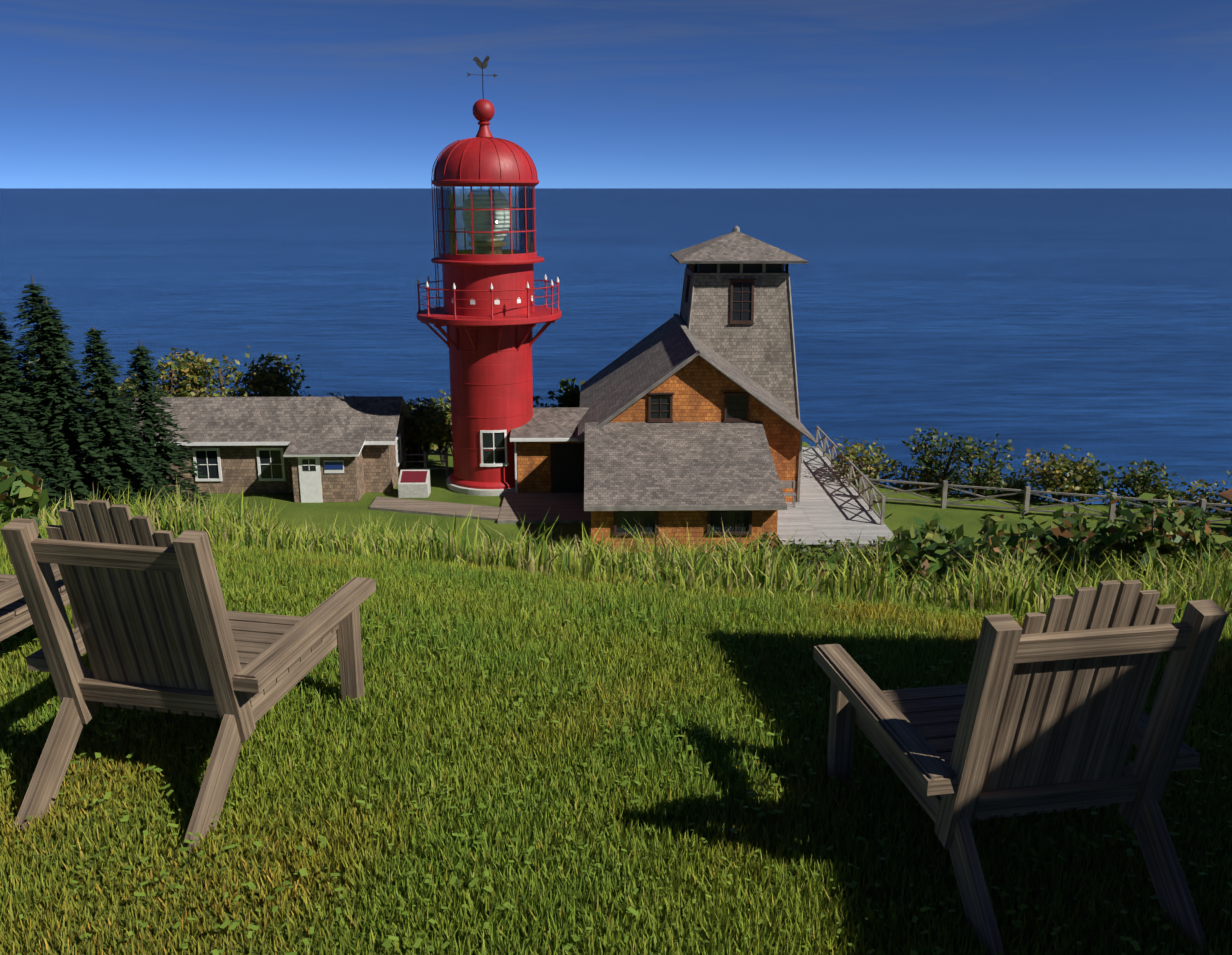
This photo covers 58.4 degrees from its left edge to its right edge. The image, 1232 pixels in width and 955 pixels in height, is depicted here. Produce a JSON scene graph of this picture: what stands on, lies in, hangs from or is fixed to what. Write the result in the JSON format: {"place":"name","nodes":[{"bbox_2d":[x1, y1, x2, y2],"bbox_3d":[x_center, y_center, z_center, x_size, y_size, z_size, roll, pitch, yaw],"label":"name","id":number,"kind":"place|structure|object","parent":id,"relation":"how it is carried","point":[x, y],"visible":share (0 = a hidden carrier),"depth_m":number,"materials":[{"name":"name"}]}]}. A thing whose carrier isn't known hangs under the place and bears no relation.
{"place":"outdoors","nodes":[
{"label":"outdoors","id":0,"kind":"place"},
{"bbox_2d":[0,274,213,521],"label":"conifer","id":1,"kind":"object","parent":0,"point":[81,450],"depth_m":36.11,"materials":[{"name":"green plant"}]},
{"bbox_2d":[0,188,1231,511],"bbox_3d":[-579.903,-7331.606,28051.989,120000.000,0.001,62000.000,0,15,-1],"label":"sea water","id":2,"kind":"structure","parent":0,"point":[1096,322],"depth_m":662.17,"materials":[{"name":"blue liquid"}]},
{"bbox_2d":[0,442,1231,954],"bbox_3d":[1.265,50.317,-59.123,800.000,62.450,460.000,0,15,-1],"label":"terrain","id":3,"kind":"structure","parent":0,"point":[900,516],"depth_m":4.35,"materials":[{"name":"green plant"}]},
{"bbox_2d":[0,563,77,640],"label":"adirondack chair","id":4,"kind":"object","parent":3,"relation":"on","point":[15,616],"visible":0.29,"depth_m":5.35,"materials":[{"name":"brown wood"}]},
{"bbox_2d":[0,499,375,852],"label":"adirondack chair","id":5,"kind":"object","parent":3,"relation":"on","point":[160,628],"visible":0.96,"depth_m":4.26,"materials":[{"name":"brown wood"}]},
{"bbox_2d":[130,396,412,502],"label":"shed building","id":6,"kind":"structure","parent":3,"relation":"on","point":[323,449],"depth_m":43.66,"materials":[{"name":"brown"}]},
{"bbox_2d":[398,470,430,497],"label":"interpretive panel","id":7,"kind":"object","parent":3,"relation":"on","point":[413,483],"visible":1,"depth_m":43.28,"materials":[{"name":"concrete"}]},
{"bbox_2d":[402,451,448,475],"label":"short fence","id":8,"kind":"object","parent":3,"relation":"on","point":[425,461],"visible":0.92,"depth_m":46.33,"materials":[{"name":"brown wood"}]},
{"bbox_2d":[417,56,561,495],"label":"lighthouse","id":9,"kind":"object","parent":3,"relation":"on","point":[489,315],"visible":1,"depth_m":42.37,"materials":[{"name":"metal"}]},
{"bbox_2d":[0,503,1231,620],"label":"tall grass","id":10,"kind":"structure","parent":3,"relation":"on","point":[1008,599],"depth_m":10.29,"materials":[{"name":"green plant"}]},
{"bbox_2d":[0,526,1231,954],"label":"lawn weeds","id":11,"kind":"object","parent":3,"relation":"on","point":[506,904],"visible":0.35,"depth_m":4.25,"materials":[{"name":"green plant"}]},
{"bbox_2d":[0,458,1231,596],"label":"shrubs","id":12,"kind":"object","parent":3,"relation":"on","point":[27,489],"depth_m":12.74,"materials":[{"name":"green plant"}]},
{"bbox_2d":[1,468,1231,620],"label":"tall grass tips","id":13,"kind":"object","parent":3,"relation":"on","point":[379,536],"depth_m":10.67,"materials":[{"name":"green plant"}]},
{"bbox_2d":[19,346,1231,566],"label":"bushes","id":14,"kind":"object","parent":3,"relation":"on","point":[203,372],"depth_m":44.36,"materials":[{"name":"green plant"}]},
{"bbox_2d":[369,447,894,548],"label":"deck boardwalks","id":15,"kind":"structure","parent":3,"relation":"on","point":[829,504],"depth_m":41.28,"materials":[{"name":"grey wood"}]},
{"bbox_2d":[815,426,884,524],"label":"deck railing","id":16,"kind":"object","parent":15,"relation":"on","point":[861,476],"visible":0.92,"depth_m":43.62,"materials":[{"name":"grey wood"}]},
{"bbox_2d":[510,225,815,552],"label":"building","id":17,"kind":"structure","parent":3,"relation":"on","point":[690,414],"depth_m":41.23,"materials":[{"name":"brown wood"}]},
{"bbox_2d":[813,580,1227,954],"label":"adirondack chair","id":18,"kind":"object","parent":3,"relation":"on","point":[999,735],"visible":0.98,"depth_m":3.70,"materials":[{"name":"brown wood"}]},
{"bbox_2d":[862,475,1231,525],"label":"wooden fence","id":19,"kind":"object","parent":3,"relation":"on","point":[1028,491],"visible":0.81,"depth_m":40.97,"materials":[{"name":"grey wood"}]},
{"bbox_2d":[1218,488,1231,536],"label":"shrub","id":20,"kind":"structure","parent":3,"relation":"on","point":[1226,495],"depth_m":36.81,"materials":[{"name":"brown"}]},
{"bbox_2d":[0,0,1231,187],"label":"sky","id":21,"kind":"structure","parent":0,"point":[94,93],"materials":[{"name":"blue"}]}
]}

